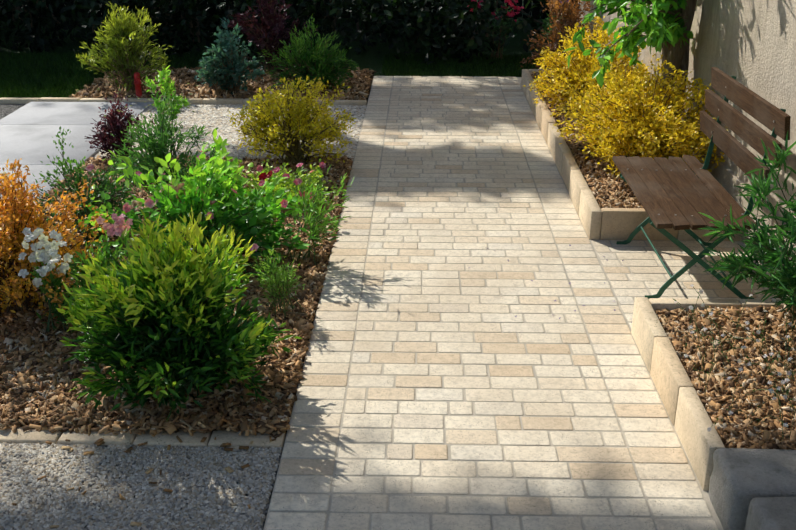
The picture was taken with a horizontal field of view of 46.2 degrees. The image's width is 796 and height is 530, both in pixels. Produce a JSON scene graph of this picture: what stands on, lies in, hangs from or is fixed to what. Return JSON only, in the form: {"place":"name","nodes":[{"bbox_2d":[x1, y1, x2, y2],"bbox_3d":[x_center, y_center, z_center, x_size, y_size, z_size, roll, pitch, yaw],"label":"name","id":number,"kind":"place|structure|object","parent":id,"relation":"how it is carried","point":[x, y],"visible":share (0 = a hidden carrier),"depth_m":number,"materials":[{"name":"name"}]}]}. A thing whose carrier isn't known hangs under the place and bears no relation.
{"place":"outdoors","nodes":[
{"label":"outdoors","id":0,"kind":"place"},
{"bbox_2d":[0,50,208,97],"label":"lawn grass","id":1,"kind":"structure","parent":0,"point":[19,82],"depth_m":10.46,"materials":[{"name":"green plant"}]},
{"bbox_2d":[0,412,289,437],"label":"wood chips spill","id":2,"kind":"object","parent":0,"point":[204,423],"visible":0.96,"depth_m":3.75,"materials":[{"name":"brown wood"}]},
{"bbox_2d":[0,0,563,528],"bbox_3d":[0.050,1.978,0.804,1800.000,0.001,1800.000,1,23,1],"label":"lawn","id":3,"kind":"structure","parent":0,"point":[368,58],"depth_m":12.38,"materials":[{"name":"green plant"}]},
{"bbox_2d":[0,102,152,215],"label":"terrace slabs","id":4,"kind":"structure","parent":3,"relation":"on","point":[29,131],"depth_m":7.93,"materials":[{"name":"grey concrete"}]},
{"bbox_2d":[0,442,282,529],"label":"gravel","id":5,"kind":"structure","parent":3,"relation":"on","point":[266,510],"depth_m":3.44,"materials":[{"name":"grey gravel"}]},
{"bbox_2d":[0,154,353,433],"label":"bed wood chips","id":6,"kind":"object","parent":3,"relation":"on","point":[34,355],"visible":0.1,"depth_m":4.28,"materials":[{"name":"brown wood"}]},
{"bbox_2d":[25,258,67,331],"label":"flower stems","id":7,"kind":"object","parent":6,"relation":"on","point":[57,282],"visible":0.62,"depth_m":4.46,"materials":[{"name":"green plant"}]},
{"bbox_2d":[18,227,72,286],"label":"flowers","id":8,"kind":"object","parent":7,"relation":"on","point":[48,252],"visible":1,"depth_m":4.32,"materials":[{"name":"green plant"}]},
{"bbox_2d":[0,158,110,316],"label":"shrub","id":9,"kind":"object","parent":6,"relation":"on","point":[16,291],"visible":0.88,"depth_m":4.61,"materials":[{"name":"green plant"}]},
{"bbox_2d":[37,231,138,330],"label":"shrub","id":10,"kind":"object","parent":6,"relation":"on","point":[105,253],"visible":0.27,"depth_m":4.58,"materials":[{"name":"green plant"}]},
{"bbox_2d":[96,213,132,236],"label":"pink phlox flowers","id":11,"kind":"object","parent":10,"relation":"on","point":[118,226],"visible":0.96,"depth_m":4.64,"materials":[{"name":"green plant"}]},
{"bbox_2d":[30,126,149,247],"bbox_3d":[-1.894,-0.450,5.547,0.850,0.707,0.812,1,23,1],"label":"abelia shrub","id":12,"kind":"object","parent":6,"relation":"on","point":[114,194],"visible":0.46,"depth_m":5.54,"materials":[{"name":"green plant"}]},
{"bbox_2d":[85,91,156,161],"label":"shrub","id":13,"kind":"object","parent":6,"relation":"on","point":[116,124],"visible":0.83,"depth_m":7.13,"materials":[{"name":"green plant"}]},
{"bbox_2d":[142,65,190,158],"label":"shrub","id":14,"kind":"object","parent":6,"relation":"on","point":[168,87],"visible":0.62,"depth_m":6.88,"materials":[{"name":"green plant"}]},
{"bbox_2d":[107,90,225,206],"bbox_3d":[-1.554,-0.728,6.124,0.801,0.766,0.808,1,23,1],"label":"cistus shrub","id":15,"kind":"object","parent":6,"relation":"on","point":[151,146],"visible":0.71,"depth_m":6.07,"materials":[{"name":"green plant"}]},
{"bbox_2d":[76,83,197,116],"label":"chips","id":16,"kind":"object","parent":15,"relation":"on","point":[119,89],"visible":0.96,"depth_m":6.00,"materials":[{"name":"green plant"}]},
{"bbox_2d":[56,207,301,421],"bbox_3d":[-0.916,0.200,3.912,0.975,0.883,1.066,1,23,1],"label":"nandina shrub","id":17,"kind":"object","parent":6,"relation":"on","point":[153,314],"visible":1,"depth_m":3.80,"materials":[{"name":"green plant"}]},
{"bbox_2d":[11,165,351,527],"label":"stray wood chips","id":18,"kind":"object","parent":6,"relation":"on","point":[100,441],"visible":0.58,"depth_m":3.64,"materials":[{"name":"brown wood"}]},
{"bbox_2d":[78,127,316,296],"bbox_3d":[-1.066,-0.312,5.180,1.331,0.841,1.216,-9,25,-21],"label":"shrub","id":19,"kind":"object","parent":6,"relation":"on","point":[226,210],"visible":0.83,"depth_m":5.12,"materials":[{"name":"green plant"}]},
{"bbox_2d":[123,200,147,209],"bbox_3d":[-1.444,-0.330,5.153,0.125,0.080,0.094,14,27,30],"label":"blush rose cluster","id":20,"kind":"object","parent":19,"relation":"on","point":[135,203],"visible":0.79,"depth_m":5.13,"materials":[{"name":"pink plant"}]},
{"bbox_2d":[154,179,204,206],"bbox_3d":[-1.209,-0.383,5.175,0.267,0.167,0.146,1,23,1],"label":"blush rose cluster","id":21,"kind":"object","parent":19,"relation":"on","point":[176,188],"visible":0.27,"depth_m":5.14,"materials":[{"name":"green plant"}]},
{"bbox_2d":[85,151,313,250],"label":"flowers","id":22,"kind":"object","parent":19,"relation":"on","point":[149,203],"visible":0.9,"depth_m":4.81,"materials":[{"name":"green plant"}]},
{"bbox_2d":[123,155,325,219],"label":"flowers","id":23,"kind":"object","parent":19,"relation":"on","point":[283,202],"visible":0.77,"depth_m":5.45,"materials":[{"name":"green plant"}]},
{"bbox_2d":[258,170,272,179],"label":"red rose flowers","id":24,"kind":"object","parent":19,"relation":"on","point":[262,176],"visible":1,"depth_m":5.85,"materials":[{"name":"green plant"}]},
{"bbox_2d":[168,152,256,195],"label":"lime groundcover","id":25,"kind":"object","parent":6,"relation":"on","point":[250,184],"visible":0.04,"depth_m":6.54,"materials":[{"name":"green plant"}]},
{"bbox_2d":[243,245,304,316],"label":"feathery plant","id":26,"kind":"object","parent":6,"relation":"on","point":[282,278],"visible":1,"depth_m":4.67,"materials":[{"name":"green plant"}]},
{"bbox_2d":[234,158,338,209],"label":"flowering plant","id":27,"kind":"object","parent":6,"relation":"on","point":[313,176],"visible":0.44,"depth_m":6.30,"materials":[{"name":"green plant"}]},
{"bbox_2d":[228,74,355,163],"bbox_3d":[-0.804,-1.096,7.077,0.951,0.714,0.936,-7,24,-16],"label":"shrub","id":28,"kind":"object","parent":6,"relation":"on","point":[295,126],"visible":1,"depth_m":6.96,"materials":[{"name":"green plant"}]},
{"bbox_2d":[248,164,353,265],"bbox_3d":[-0.554,-0.294,5.261,0.596,0.636,0.504,1,23,1],"label":"plant sprig","id":29,"kind":"object","parent":6,"relation":"on","point":[311,220],"visible":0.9,"depth_m":5.27,"materials":[{"name":"green plant"}]},
{"bbox_2d":[0,104,365,157],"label":"gravel band","id":30,"kind":"object","parent":3,"relation":"on","point":[6,110],"visible":0.06,"depth_m":8.89,"materials":[{"name":"grey gravel"}]},
{"bbox_2d":[93,104,365,160],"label":"gravel band pebbles","id":31,"kind":"object","parent":30,"relation":"on","point":[212,115],"visible":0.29,"depth_m":8.23,"materials":[{"name":"grey gravel"}]},
{"bbox_2d":[0,97,366,454],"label":"edging stones","id":32,"kind":"object","parent":3,"relation":"on","point":[19,436],"visible":0.6,"depth_m":3.72,"materials":[{"name":"grey concrete"}]},
{"bbox_2d":[67,66,375,100],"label":"bed mulch","id":33,"kind":"object","parent":3,"relation":"on","point":[372,76],"depth_m":9.89,"materials":[{"name":"brown wood"}]},
{"bbox_2d":[76,1,173,91],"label":"shrub","id":34,"kind":"object","parent":33,"relation":"on","point":[126,49],"visible":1,"depth_m":9.22,"materials":[{"name":"green plant"}]},
{"bbox_2d":[134,72,141,97],"bbox_3d":[-2.572,-1.762,9.184,0.090,0.270,0.123,12,26,26],"label":"post","id":35,"kind":"object","parent":33,"relation":"on","point":[137,83],"visible":0.77,"depth_m":9.17,"materials":[{"name":"paint"}]},
{"bbox_2d":[194,17,264,94],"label":"shrub","id":36,"kind":"object","parent":33,"relation":"on","point":[228,74],"visible":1,"depth_m":9.18,"materials":[{"name":"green plant"}]},
{"bbox_2d":[227,0,308,75],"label":"purple shrub","id":37,"kind":"object","parent":33,"relation":"on","point":[272,24],"visible":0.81,"depth_m":10.01,"materials":[{"name":"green plant"}]},
{"bbox_2d":[257,16,358,92],"bbox_3d":[-0.850,-2.043,9.469,0.978,0.925,0.908,-14,27,-30],"label":"green juniper","id":38,"kind":"object","parent":33,"relation":"on","point":[311,63],"visible":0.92,"depth_m":9.44,"materials":[{"name":"green plant"}]},
{"bbox_2d":[0,0,560,18],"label":"hedge","id":39,"kind":"object","parent":3,"relation":"on","point":[535,12],"visible":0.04,"depth_m":14.48,"materials":[{"name":"green plant"}]},
{"bbox_2d":[0,0,579,65],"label":"hedge foliage","id":40,"kind":"object","parent":3,"relation":"on","point":[195,12],"visible":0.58,"depth_m":11.27,"materials":[{"name":"green plant"}]},
{"bbox_2d":[487,3,522,59],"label":"shrub","id":41,"kind":"object","parent":3,"relation":"on","point":[499,44],"visible":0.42,"depth_m":11.14,"materials":[{"name":"green plant"}]},
{"bbox_2d":[467,0,523,21],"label":"flowers","id":42,"kind":"object","parent":41,"relation":"attached to","point":[511,14],"visible":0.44,"depth_m":11.03,"materials":[{"name":"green plant"}]},
{"bbox_2d":[540,11,565,49],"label":"shrub","id":43,"kind":"object","parent":3,"relation":"on","point":[547,25],"visible":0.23,"depth_m":10.71,"materials":[{"name":"green plant"}]},
{"bbox_2d":[576,0,795,273],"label":"house wall","id":44,"kind":"structure","parent":3,"relation":"on","point":[750,44],"depth_m":5.68,"materials":[{"name":"beige paint"}]},
{"bbox_2d":[708,448,795,529],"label":"stone block","id":45,"kind":"structure","parent":3,"relation":"on","point":[741,479],"depth_m":3.18,"materials":[{"name":"stone"}]},
{"bbox_2d":[745,497,795,529],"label":"stone block","id":46,"kind":"structure","parent":3,"relation":"on","point":[771,513],"depth_m":2.97,"materials":[{"name":"stone"}]},
{"bbox_2d":[379,52,548,76],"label":"lawn grass","id":47,"kind":"structure","parent":0,"point":[410,65],"depth_m":10.78,"materials":[{"name":"green plant"}]},
{"bbox_2d":[263,76,787,529],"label":"paved walkway","id":48,"kind":"structure","parent":0,"point":[551,283],"depth_m":4.42,"materials":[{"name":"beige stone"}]},
{"bbox_2d":[521,69,792,490],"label":"travertine planter kerbs","id":49,"kind":"object","parent":48,"relation":"on","point":[690,419],"visible":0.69,"depth_m":4.44,"materials":[{"name":"beige stone"}]},
{"bbox_2d":[613,67,790,298],"bbox_3d":[1.592,-0.463,5.136,0.594,1.029,1.211,1,23,1],"label":"bench","id":50,"kind":"object","parent":48,"relation":"on","point":[675,193],"visible":0.83,"depth_m":4.98,"materials":[{"name":"brown wood"}]},
{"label":"planter mulch","id":51,"kind":"object","parent":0,"visible":0},
{"bbox_2d":[520,0,596,73],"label":"shrub","id":52,"kind":"object","parent":51,"relation":"on","point":[572,19],"visible":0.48,"depth_m":8.99,"materials":[{"name":"orange plant"}]},
{"bbox_2d":[530,72,719,207],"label":"planter wood chips","id":53,"kind":"object","parent":51,"relation":"on","point":[608,189],"visible":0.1,"depth_m":6.38,"materials":[{"name":"brown wood"}]},
{"bbox_2d":[523,16,654,114],"bbox_3d":[1.669,-1.685,7.925,1.159,0.852,1.228,1,23,1],"label":"yellow shrub","id":54,"kind":"object","parent":53,"relation":"on","point":[562,77],"visible":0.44,"depth_m":7.86,"materials":[{"name":"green plant"}]},
{"bbox_2d":[550,60,682,136],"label":"yellow shrub","id":55,"kind":"object","parent":53,"relation":"on","point":[637,75],"visible":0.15,"depth_m":7.16,"materials":[{"name":"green plant"}]},
{"bbox_2d":[563,0,696,115],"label":"plant","id":56,"kind":"object","parent":53,"relation":"on","point":[665,26],"visible":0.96,"depth_m":6.54,"materials":[{"name":"green plant"}]},
{"bbox_2d":[552,54,727,177],"bbox_3d":[1.698,-1.020,6.363,1.235,0.828,1.293,1,23,1],"label":"yellow shrub","id":57,"kind":"object","parent":53,"relation":"on","point":[649,126],"visible":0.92,"depth_m":6.21,"materials":[{"name":"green plant"}]},
{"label":"planter mulch","id":58,"kind":"object","parent":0,"visible":0},
{"bbox_2d":[654,305,795,449],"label":"planter wood chips","id":59,"kind":"object","parent":58,"relation":"on","point":[737,430],"visible":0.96,"depth_m":3.88,"materials":[{"name":"brown wood"}]},
{"bbox_2d":[672,284,795,438],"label":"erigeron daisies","id":60,"kind":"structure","parent":59,"relation":"on","point":[749,363],"depth_m":3.73,"materials":[{"name":"white plant"}]},
{"bbox_2d":[699,132,795,331],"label":"green shrub","id":61,"kind":"object","parent":59,"relation":"on","point":[769,250],"visible":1,"depth_m":4.03,"materials":[{"name":"green plant"}]}
]}

